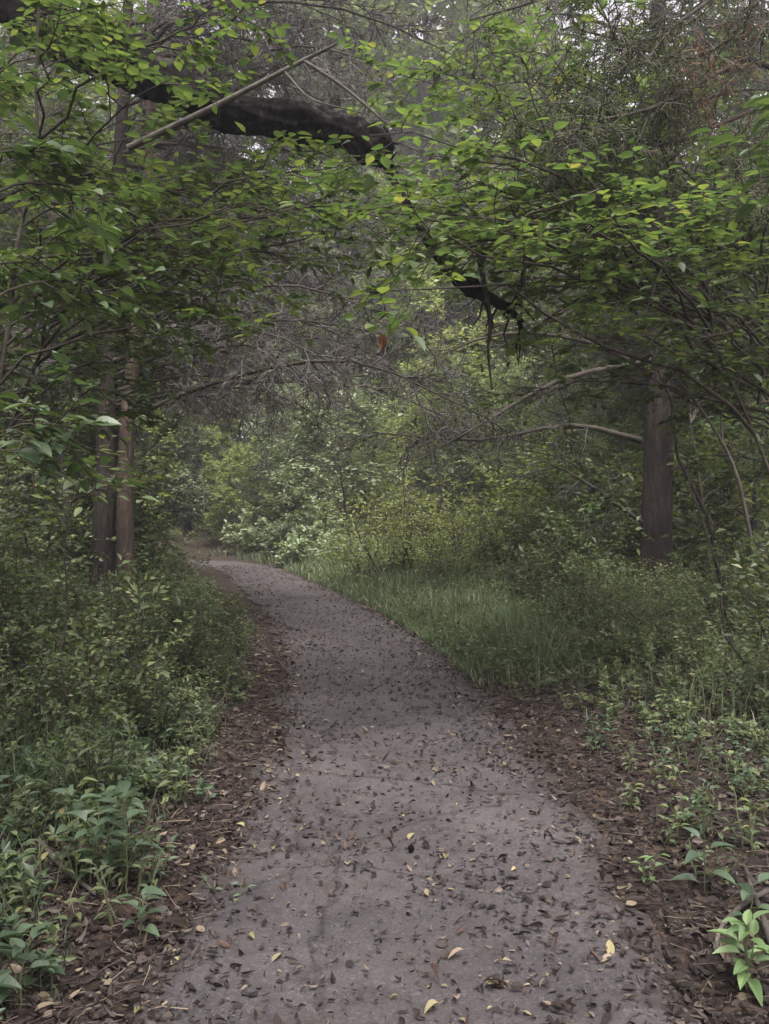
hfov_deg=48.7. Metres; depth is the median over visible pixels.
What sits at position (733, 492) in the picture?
shrub
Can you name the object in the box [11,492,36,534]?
shrub
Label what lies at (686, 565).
shrub
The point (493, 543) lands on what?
shrub
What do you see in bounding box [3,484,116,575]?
shrub
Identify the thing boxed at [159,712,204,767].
weed plant
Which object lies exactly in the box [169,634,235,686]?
shrub
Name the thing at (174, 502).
shrub
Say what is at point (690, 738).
undergrowth
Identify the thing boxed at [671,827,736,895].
weed plant
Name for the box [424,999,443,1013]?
fallen leaf
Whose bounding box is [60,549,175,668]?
shrub
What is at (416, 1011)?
fallen leaf
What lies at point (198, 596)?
shrub
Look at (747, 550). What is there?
shrub
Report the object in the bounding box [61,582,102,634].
shrub
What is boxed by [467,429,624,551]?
shrub
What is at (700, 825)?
weed plant
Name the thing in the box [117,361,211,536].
forest tree
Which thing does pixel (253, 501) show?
shrub
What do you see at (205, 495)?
shrub
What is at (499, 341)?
sapling
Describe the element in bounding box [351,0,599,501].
forest tree
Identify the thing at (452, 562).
shrub
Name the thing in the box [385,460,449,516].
shrub
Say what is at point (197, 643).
shrub
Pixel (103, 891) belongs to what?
weed plant
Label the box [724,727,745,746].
weed plant
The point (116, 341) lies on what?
sapling
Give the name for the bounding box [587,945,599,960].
fallen leaf
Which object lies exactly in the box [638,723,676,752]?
weed plant
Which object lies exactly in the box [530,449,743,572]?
shrub
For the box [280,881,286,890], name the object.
fallen leaf
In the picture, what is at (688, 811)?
weed plant
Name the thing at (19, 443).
forest tree
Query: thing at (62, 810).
weed plant
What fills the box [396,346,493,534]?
forest tree
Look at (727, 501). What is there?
shrub
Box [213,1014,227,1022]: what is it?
fallen leaf
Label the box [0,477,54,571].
shrub
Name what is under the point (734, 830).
weed plant
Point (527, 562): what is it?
shrub
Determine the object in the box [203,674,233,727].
weed plant
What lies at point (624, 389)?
forest tree
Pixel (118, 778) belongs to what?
weed plant
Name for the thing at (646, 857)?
weed plant
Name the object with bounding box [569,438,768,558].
shrub
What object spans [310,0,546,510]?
forest tree
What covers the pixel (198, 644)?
shrub
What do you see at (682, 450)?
shrub
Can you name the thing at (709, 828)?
weed plant
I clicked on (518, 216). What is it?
forest tree
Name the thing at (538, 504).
shrub
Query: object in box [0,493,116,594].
shrub
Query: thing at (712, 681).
grass
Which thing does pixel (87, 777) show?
weed plant
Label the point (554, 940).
fallen leaf
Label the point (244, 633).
shrub
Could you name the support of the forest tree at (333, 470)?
on the ground at (202, 546)
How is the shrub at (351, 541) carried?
on the ground at (202, 546)
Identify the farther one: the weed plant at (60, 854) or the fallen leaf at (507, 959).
the weed plant at (60, 854)
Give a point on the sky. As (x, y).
(626, 4)
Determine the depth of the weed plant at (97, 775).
4.44 m
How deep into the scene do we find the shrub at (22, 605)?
8.11 m
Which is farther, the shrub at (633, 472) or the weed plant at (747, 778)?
the shrub at (633, 472)
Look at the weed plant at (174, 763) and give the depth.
4.75 m
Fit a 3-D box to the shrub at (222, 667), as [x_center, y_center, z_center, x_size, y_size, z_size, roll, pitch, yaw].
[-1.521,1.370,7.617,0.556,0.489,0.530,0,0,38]
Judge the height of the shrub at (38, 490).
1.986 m
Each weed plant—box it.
[0,831,78,897]
[0,835,58,921]
[0,852,17,900]
[0,869,105,939]
[0,922,56,1008]
[17,782,109,846]
[36,738,78,785]
[50,780,161,887]
[53,725,94,772]
[55,730,130,827]
[55,797,122,890]
[71,802,120,879]
[79,844,176,927]
[86,734,112,776]
[87,775,129,827]
[90,732,135,796]
[90,759,111,799]
[92,821,152,892]
[105,810,143,859]
[107,781,170,898]
[112,885,166,936]
[120,834,178,885]
[133,690,169,733]
[156,746,195,795]
[158,746,197,805]
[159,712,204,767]
[171,717,218,756]
[182,665,210,691]
[185,657,215,704]
[185,717,221,771]
[190,651,241,694]
[201,874,256,896]
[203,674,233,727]
[553,687,577,709]
[570,666,586,692]
[582,736,620,753]
[583,707,613,738]
[584,711,619,745]
[620,783,643,809]
[621,740,642,771]
[629,853,669,882]
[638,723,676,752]
[644,761,686,790]
[646,741,674,779]
[651,699,698,735]
[656,806,689,846]
[658,682,685,714]
[658,795,702,830]
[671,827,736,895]
[680,832,747,885]
[683,780,719,835]
[685,778,720,838]
[702,743,751,790]
[704,678,726,694]
[708,909,768,1006]
[721,808,767,846]
[723,872,768,919]
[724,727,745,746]
[725,781,764,855]
[729,770,766,800]
[730,689,762,714]
[730,767,768,820]
[738,762,767,797]
[759,784,768,814]
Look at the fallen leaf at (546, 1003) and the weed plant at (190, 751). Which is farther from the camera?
the weed plant at (190, 751)
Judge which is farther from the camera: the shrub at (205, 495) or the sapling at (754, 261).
the shrub at (205, 495)
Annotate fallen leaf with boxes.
[134,1004,144,1012]
[165,1004,174,1011]
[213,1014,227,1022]
[219,940,229,947]
[260,781,265,789]
[270,953,280,962]
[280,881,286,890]
[344,840,349,850]
[386,835,392,847]
[414,1008,420,1018]
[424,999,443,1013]
[428,962,439,983]
[444,950,450,958]
[448,947,468,957]
[465,1013,468,1023]
[483,974,503,981]
[486,980,505,984]
[495,979,507,987]
[497,853,507,859]
[499,957,514,964]
[540,999,550,1005]
[550,914,569,919]
[551,1000,571,1012]
[553,936,557,951]
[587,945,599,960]
[601,952,615,962]
[606,939,614,953]
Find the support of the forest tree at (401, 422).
on the ground at (202, 546)
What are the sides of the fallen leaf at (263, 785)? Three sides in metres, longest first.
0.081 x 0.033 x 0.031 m
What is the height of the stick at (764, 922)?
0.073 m
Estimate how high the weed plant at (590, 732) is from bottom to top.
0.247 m
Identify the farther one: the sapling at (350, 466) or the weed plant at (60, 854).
the sapling at (350, 466)
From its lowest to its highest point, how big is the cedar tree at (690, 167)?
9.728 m
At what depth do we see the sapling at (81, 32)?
5.36 m
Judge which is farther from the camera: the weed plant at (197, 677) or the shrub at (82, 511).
the shrub at (82, 511)
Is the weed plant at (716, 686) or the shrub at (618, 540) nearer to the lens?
the weed plant at (716, 686)
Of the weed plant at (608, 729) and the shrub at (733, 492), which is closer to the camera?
the weed plant at (608, 729)
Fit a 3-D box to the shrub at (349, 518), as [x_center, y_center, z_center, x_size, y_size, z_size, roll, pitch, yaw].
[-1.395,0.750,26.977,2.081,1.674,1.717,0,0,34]
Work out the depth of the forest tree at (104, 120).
43.26 m
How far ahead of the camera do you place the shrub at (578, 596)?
9.77 m
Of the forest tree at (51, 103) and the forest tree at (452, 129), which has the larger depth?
the forest tree at (452, 129)
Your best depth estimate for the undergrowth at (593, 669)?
7.55 m
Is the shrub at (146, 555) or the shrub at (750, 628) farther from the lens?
the shrub at (146, 555)
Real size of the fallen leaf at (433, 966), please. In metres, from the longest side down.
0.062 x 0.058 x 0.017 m
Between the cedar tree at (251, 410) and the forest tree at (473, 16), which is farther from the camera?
the forest tree at (473, 16)
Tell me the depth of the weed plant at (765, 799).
4.23 m
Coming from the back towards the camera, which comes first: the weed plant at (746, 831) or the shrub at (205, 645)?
the shrub at (205, 645)
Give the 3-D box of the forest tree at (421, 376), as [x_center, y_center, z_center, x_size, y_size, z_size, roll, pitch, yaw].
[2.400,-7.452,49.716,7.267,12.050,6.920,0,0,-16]
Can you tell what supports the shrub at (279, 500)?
on the ground at (202, 546)
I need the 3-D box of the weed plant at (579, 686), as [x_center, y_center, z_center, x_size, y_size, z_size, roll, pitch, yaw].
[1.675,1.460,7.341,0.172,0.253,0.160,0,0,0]
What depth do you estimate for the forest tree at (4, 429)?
42.43 m
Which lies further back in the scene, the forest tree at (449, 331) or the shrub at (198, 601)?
the forest tree at (449, 331)
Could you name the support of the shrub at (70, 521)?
on the ground at (202, 546)
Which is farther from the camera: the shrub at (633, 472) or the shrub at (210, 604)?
the shrub at (633, 472)
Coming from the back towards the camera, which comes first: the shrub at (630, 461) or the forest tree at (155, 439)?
the forest tree at (155, 439)
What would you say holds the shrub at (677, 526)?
on the ground at (202, 546)
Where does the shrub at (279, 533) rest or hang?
on the ground at (202, 546)
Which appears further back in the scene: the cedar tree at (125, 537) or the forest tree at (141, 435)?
the forest tree at (141, 435)
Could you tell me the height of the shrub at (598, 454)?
3.315 m
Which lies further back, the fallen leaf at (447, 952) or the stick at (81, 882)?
the stick at (81, 882)
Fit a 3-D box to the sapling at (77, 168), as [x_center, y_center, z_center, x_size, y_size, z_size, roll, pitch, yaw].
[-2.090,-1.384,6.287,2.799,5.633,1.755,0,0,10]
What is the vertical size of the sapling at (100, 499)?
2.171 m
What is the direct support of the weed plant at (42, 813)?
on the ground at (202, 546)
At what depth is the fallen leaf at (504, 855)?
3.83 m
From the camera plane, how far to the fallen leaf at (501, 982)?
2.83 m
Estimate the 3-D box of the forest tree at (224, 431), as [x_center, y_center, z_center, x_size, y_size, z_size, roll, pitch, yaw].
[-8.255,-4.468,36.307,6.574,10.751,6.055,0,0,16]
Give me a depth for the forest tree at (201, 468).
33.81 m
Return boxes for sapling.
[0,0,286,447]
[0,0,429,386]
[0,30,281,528]
[0,31,176,500]
[0,39,452,454]
[0,406,170,731]
[15,211,236,616]
[254,372,419,533]
[300,0,768,473]
[326,0,736,617]
[376,238,643,575]
[427,16,768,432]
[490,16,768,567]
[528,109,768,451]
[663,284,768,679]
[666,290,766,597]
[675,234,768,485]
[688,93,768,223]
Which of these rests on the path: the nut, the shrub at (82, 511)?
the nut
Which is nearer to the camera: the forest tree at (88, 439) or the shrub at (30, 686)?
the shrub at (30, 686)
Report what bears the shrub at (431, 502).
on the ground at (202, 546)
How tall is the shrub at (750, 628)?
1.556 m
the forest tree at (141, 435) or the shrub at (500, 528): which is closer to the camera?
the shrub at (500, 528)
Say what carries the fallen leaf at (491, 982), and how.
on the path
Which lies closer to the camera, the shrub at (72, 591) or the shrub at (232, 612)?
the shrub at (72, 591)
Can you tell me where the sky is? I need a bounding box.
[0,0,768,437]
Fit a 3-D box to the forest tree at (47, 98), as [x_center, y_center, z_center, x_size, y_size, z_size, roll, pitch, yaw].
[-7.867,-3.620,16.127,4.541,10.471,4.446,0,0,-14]
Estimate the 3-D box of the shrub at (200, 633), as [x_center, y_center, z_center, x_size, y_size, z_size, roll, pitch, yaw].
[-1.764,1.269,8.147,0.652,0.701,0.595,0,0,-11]
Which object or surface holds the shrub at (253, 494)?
on the ground at (202, 546)
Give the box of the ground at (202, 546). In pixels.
[0,438,768,1023]
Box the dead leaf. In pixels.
[378,243,388,351]
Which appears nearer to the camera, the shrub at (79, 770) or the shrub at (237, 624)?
the shrub at (79, 770)
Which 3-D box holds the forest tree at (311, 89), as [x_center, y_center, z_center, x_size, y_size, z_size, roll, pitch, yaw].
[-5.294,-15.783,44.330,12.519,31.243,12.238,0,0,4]
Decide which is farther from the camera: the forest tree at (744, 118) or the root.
the forest tree at (744, 118)
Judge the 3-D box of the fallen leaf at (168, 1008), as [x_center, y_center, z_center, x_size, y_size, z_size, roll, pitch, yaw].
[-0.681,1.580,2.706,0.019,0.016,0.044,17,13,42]
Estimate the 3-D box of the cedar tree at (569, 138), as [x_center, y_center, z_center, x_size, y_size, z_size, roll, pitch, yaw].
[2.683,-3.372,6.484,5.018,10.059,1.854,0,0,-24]
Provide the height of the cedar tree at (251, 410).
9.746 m
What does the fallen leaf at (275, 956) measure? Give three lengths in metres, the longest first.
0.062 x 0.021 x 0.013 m
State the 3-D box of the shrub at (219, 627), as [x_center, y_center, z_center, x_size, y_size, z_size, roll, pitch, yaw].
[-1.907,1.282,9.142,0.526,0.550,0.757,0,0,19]
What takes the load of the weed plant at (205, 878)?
on the ground at (202, 546)
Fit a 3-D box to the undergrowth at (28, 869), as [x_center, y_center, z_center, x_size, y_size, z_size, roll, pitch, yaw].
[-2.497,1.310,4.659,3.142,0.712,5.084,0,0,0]
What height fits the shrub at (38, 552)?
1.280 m
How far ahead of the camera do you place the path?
3.67 m
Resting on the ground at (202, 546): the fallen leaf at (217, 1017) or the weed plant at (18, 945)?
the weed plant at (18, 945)
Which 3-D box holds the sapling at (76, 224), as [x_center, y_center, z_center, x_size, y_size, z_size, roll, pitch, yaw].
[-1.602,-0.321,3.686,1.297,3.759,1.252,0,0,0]
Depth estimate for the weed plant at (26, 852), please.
3.28 m
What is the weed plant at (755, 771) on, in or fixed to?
on the ground at (202, 546)
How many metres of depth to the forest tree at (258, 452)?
32.94 m
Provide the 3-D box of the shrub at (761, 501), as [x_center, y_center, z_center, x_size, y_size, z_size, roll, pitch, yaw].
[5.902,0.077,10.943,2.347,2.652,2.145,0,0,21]
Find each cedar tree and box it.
[0,0,522,611]
[0,28,91,449]
[0,97,292,521]
[92,0,362,612]
[339,0,768,600]
[425,0,768,271]
[483,111,768,574]
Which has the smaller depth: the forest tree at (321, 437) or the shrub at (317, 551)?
the shrub at (317, 551)
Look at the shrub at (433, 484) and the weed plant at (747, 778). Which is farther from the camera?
the shrub at (433, 484)
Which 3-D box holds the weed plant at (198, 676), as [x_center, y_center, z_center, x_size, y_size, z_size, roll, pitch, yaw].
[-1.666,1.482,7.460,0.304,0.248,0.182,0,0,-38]
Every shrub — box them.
[0,449,95,537]
[0,464,111,624]
[0,465,83,524]
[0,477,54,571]
[0,478,68,631]
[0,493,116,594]
[0,496,91,585]
[0,500,63,621]
[0,515,120,702]
[0,532,47,610]
[0,552,94,717]
[0,561,104,680]
[0,606,63,764]
[0,623,137,761]
[0,626,58,741]
[2,529,50,583]
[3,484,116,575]
[4,589,74,656]
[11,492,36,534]
[11,558,79,623]
[13,473,150,589]
[16,689,165,830]
[17,553,195,748]
[27,475,153,577]
[45,591,138,660]
[58,470,187,588]
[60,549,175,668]
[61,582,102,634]
[63,470,195,589]
[93,642,218,744]
[94,570,229,693]
[120,559,226,655]
[136,486,158,517]
[139,432,185,507]
[144,480,191,516]
[149,580,199,643]
[162,577,247,651]
[163,629,216,673]
[165,626,217,680]
[166,623,233,675]
[169,609,233,663]
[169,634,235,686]
[171,572,235,633]
[173,641,225,686]
[174,581,223,618]
[177,463,239,521]
[178,583,231,629]
[186,639,249,690]
[190,606,236,651]
[201,607,239,649]
[202,590,259,652]
[207,613,254,669]
[209,602,257,643]
[217,509,285,556]
[229,461,346,549]
[231,454,337,531]
[238,453,343,523]
[257,511,306,555]
[271,529,321,565]
[280,494,342,538]
[285,510,360,558]
[308,527,362,558]
[310,499,425,577]
[312,510,374,544]
[314,477,467,580]
[316,479,459,559]
[359,447,447,520]
[361,464,507,578]
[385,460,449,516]
[385,496,529,576]
[390,473,534,572]
[404,475,469,534]
[412,547,453,585]
[428,544,482,584]
[439,499,495,557]
[443,508,488,552]
[455,467,507,518]
[463,516,536,579]
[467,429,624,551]
[474,513,548,578]
[474,523,518,565]
[492,417,641,552]
[492,507,590,617]
[493,548,543,592]
[504,461,640,589]
[511,453,654,606]
[511,500,618,563]
[518,429,643,533]
[519,496,625,593]
[527,449,642,575]
[527,553,571,594]
[529,560,620,628]
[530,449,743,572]
[545,536,610,595]
[555,535,637,616]
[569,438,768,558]
[589,512,638,587]
[591,503,694,593]
[600,483,741,593]
[608,433,768,585]
[618,524,698,582]
[629,396,768,548]
[633,496,725,574]
[638,460,764,588]
[661,479,768,600]
[673,399,768,574]
[673,446,768,571]
[673,546,702,589]
[682,513,768,613]
[688,568,755,633]
[710,520,768,697]
[713,519,768,582]
[714,512,768,581]
[726,571,768,651]
[745,434,768,558]
[752,581,768,653]
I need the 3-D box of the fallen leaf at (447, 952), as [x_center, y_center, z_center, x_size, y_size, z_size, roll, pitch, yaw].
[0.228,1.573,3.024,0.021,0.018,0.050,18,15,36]
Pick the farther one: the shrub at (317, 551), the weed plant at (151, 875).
the shrub at (317, 551)
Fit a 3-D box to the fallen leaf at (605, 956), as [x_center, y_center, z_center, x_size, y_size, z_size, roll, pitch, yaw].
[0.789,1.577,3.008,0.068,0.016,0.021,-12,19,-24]
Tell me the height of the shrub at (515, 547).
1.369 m
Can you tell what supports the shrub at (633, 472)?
on the ground at (202, 546)
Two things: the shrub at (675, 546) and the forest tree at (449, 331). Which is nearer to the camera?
the shrub at (675, 546)
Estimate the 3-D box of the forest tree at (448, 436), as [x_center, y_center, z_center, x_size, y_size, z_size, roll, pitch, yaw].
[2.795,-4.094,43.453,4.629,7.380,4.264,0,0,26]
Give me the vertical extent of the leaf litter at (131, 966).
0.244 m
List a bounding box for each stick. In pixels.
[27,827,96,894]
[672,910,727,912]
[746,876,768,944]
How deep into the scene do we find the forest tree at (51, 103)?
23.29 m
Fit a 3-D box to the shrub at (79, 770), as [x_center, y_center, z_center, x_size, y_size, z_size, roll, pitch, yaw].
[-1.520,1.232,4.232,0.710,0.720,0.649,0,0,42]
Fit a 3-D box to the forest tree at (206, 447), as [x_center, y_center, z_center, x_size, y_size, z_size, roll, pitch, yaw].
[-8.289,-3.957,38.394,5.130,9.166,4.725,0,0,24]
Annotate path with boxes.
[133,561,701,1023]
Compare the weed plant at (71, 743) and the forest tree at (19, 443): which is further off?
the forest tree at (19, 443)
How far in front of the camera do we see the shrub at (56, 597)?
7.20 m
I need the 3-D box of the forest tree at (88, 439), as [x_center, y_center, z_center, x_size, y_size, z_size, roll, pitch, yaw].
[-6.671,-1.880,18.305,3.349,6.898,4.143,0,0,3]
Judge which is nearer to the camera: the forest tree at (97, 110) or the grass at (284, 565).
the grass at (284, 565)
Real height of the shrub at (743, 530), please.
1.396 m
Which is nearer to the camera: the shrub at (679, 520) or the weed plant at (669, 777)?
the weed plant at (669, 777)
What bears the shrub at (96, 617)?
on the ground at (202, 546)
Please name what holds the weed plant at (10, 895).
on the ground at (202, 546)
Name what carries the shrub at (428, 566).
on the ground at (202, 546)
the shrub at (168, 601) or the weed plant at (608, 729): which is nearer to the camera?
the weed plant at (608, 729)
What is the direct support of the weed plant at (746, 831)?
on the ground at (202, 546)
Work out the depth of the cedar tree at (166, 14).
10.87 m
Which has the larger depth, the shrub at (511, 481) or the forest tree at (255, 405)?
the forest tree at (255, 405)
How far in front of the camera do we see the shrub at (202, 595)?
10.12 m
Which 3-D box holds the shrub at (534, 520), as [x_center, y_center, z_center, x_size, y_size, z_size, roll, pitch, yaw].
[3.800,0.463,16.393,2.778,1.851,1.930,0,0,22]
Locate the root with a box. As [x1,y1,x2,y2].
[715,887,768,949]
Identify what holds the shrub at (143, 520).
on the ground at (202, 546)
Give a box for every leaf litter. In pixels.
[0,608,314,1023]
[121,607,682,1023]
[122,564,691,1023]
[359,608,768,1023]
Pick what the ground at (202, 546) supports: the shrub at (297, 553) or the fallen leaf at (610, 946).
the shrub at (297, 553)
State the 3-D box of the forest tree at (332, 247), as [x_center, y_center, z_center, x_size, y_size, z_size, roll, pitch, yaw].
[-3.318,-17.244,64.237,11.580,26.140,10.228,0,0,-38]
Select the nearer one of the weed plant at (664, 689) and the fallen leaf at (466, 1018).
the fallen leaf at (466, 1018)
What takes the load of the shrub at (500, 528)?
on the ground at (202, 546)
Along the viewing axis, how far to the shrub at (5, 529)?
7.90 m
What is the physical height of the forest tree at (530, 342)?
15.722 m
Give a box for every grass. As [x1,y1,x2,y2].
[0,565,260,1006]
[195,538,464,579]
[284,547,588,628]
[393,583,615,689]
[502,577,768,824]
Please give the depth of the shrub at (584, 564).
10.82 m
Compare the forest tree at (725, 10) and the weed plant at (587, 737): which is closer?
the weed plant at (587, 737)
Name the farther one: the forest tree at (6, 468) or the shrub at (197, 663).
the forest tree at (6, 468)
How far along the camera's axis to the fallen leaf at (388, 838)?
3.98 m
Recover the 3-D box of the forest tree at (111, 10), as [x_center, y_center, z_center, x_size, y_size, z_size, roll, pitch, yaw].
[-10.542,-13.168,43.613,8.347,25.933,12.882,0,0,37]
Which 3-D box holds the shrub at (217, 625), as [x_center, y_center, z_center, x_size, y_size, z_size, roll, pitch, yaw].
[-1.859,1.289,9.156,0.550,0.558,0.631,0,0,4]
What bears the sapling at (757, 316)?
on the ground at (202, 546)
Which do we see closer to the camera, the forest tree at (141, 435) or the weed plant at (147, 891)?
the weed plant at (147, 891)
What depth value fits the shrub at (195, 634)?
7.19 m
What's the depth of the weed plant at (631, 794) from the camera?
4.54 m
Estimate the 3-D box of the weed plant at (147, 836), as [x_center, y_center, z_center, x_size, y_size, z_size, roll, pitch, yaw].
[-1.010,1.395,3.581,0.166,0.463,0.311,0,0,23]
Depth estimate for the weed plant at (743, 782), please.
4.54 m
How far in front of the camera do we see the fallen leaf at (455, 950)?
3.02 m
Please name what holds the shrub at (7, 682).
on the ground at (202, 546)
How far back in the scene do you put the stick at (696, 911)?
3.39 m
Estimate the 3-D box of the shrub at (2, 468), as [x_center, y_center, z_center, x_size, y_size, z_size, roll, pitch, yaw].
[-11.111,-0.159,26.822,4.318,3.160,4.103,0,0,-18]
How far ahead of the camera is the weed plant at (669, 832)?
4.06 m
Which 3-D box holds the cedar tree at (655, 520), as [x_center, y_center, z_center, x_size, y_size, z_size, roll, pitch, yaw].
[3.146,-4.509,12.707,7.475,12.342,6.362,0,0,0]
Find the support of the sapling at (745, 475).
on the ground at (202, 546)
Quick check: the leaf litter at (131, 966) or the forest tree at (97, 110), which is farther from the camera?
the forest tree at (97, 110)
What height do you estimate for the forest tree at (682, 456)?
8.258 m
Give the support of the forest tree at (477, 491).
on the ground at (202, 546)
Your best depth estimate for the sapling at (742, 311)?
8.00 m
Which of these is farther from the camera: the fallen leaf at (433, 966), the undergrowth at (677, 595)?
the undergrowth at (677, 595)
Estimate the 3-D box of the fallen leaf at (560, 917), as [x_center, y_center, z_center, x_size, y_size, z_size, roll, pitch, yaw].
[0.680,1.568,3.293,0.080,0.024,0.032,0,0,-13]
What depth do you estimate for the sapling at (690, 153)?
14.87 m
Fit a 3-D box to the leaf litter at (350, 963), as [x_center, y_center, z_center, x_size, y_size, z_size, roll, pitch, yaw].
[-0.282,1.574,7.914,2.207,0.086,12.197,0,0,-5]
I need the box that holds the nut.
[408,842,413,852]
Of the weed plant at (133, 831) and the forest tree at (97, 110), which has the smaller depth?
the weed plant at (133, 831)
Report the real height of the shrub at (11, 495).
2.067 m
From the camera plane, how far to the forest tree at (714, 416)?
32.88 m
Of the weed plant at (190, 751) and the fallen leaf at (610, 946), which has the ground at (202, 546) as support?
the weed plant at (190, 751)
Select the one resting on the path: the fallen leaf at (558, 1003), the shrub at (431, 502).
the fallen leaf at (558, 1003)
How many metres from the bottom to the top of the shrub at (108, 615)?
1.321 m
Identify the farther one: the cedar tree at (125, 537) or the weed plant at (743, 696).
the cedar tree at (125, 537)
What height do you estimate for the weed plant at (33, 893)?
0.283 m
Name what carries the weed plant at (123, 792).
on the ground at (202, 546)
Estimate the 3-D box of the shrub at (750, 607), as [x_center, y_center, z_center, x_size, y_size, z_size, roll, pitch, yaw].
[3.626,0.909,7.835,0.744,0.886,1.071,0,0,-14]
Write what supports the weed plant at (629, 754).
on the ground at (202, 546)
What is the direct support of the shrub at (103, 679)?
on the ground at (202, 546)
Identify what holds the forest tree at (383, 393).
on the ground at (202, 546)
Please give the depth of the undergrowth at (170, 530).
29.84 m
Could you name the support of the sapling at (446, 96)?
on the ground at (202, 546)
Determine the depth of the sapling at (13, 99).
13.83 m
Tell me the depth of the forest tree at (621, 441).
20.50 m
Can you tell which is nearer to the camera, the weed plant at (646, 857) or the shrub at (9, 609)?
the weed plant at (646, 857)
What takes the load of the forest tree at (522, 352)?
on the ground at (202, 546)
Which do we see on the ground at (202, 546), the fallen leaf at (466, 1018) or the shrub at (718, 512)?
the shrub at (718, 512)
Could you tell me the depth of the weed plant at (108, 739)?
4.94 m
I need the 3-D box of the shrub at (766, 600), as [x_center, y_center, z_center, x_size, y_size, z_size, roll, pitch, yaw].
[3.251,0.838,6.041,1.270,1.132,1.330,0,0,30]
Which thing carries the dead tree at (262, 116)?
on the ground at (202, 546)
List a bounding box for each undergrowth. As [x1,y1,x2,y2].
[0,535,259,961]
[0,646,240,1019]
[11,537,210,578]
[134,503,763,576]
[320,532,768,799]
[472,625,765,704]
[605,668,768,789]
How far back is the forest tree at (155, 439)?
36.12 m
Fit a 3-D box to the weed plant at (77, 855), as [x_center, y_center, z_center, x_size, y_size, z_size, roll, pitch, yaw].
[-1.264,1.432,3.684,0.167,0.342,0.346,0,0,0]
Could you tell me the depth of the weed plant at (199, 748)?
5.26 m
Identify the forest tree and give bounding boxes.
[0,0,117,423]
[0,32,112,410]
[0,70,92,514]
[0,74,192,581]
[0,227,72,563]
[0,235,42,472]
[0,269,87,513]
[0,334,147,528]
[0,387,97,502]
[1,381,134,539]
[54,81,114,153]
[57,4,165,213]
[70,85,225,460]
[83,271,217,502]
[84,0,290,501]
[96,344,221,514]
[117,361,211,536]
[134,306,262,528]
[153,354,251,521]
[164,372,248,535]
[181,40,289,465]
[183,0,393,443]
[194,425,267,546]
[207,324,315,524]
[216,0,535,510]
[226,293,310,478]
[228,264,346,493]
[230,173,362,459]
[241,247,371,469]
[248,368,336,528]
[257,29,367,472]
[258,0,489,492]
[272,385,346,515]
[289,372,394,528]
[295,158,374,450]
[307,228,489,516]
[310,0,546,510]
[312,225,343,386]
[326,336,409,450]
[332,17,492,402]
[337,280,444,449]
[339,409,409,537]
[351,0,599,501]
[365,305,487,462]
[368,359,454,531]
[379,269,522,523]
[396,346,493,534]
[397,0,629,371]
[406,366,485,490]
[425,360,522,535]
[455,346,554,532]
[461,64,578,416]
[461,316,564,516]
[478,202,616,490]
[483,185,618,480]
[486,202,599,456]
[493,244,644,503]
[494,393,601,523]
[519,257,716,499]
[580,342,715,461]
[582,239,714,458]
[591,319,682,471]
[605,80,768,591]
[612,283,768,539]
[631,0,768,443]
[633,2,765,260]
[678,276,753,454]
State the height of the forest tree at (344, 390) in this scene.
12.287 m
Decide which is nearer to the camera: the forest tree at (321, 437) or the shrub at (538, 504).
the shrub at (538, 504)
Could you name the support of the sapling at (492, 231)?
on the ground at (202, 546)
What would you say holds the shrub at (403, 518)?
on the ground at (202, 546)
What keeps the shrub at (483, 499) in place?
on the ground at (202, 546)
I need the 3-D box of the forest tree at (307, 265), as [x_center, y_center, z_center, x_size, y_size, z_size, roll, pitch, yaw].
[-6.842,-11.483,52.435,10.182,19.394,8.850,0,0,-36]
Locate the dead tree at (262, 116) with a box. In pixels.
[0,0,535,389]
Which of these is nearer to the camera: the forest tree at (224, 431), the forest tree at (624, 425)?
the forest tree at (624, 425)
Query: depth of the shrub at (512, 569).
12.84 m
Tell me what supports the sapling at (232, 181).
on the ground at (202, 546)
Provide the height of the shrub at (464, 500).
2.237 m
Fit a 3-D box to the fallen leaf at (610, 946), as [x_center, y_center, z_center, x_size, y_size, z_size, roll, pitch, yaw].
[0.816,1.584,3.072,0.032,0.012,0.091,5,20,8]
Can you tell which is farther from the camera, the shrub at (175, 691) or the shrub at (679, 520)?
the shrub at (679, 520)
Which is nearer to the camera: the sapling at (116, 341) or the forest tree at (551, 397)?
the sapling at (116, 341)
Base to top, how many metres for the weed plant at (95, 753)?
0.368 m
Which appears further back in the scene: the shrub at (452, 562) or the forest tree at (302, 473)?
the forest tree at (302, 473)
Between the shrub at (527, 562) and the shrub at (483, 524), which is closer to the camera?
the shrub at (527, 562)
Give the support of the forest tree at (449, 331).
on the ground at (202, 546)
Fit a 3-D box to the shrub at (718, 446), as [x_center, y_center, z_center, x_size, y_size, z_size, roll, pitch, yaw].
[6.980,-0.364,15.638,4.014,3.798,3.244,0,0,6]
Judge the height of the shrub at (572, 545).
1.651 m

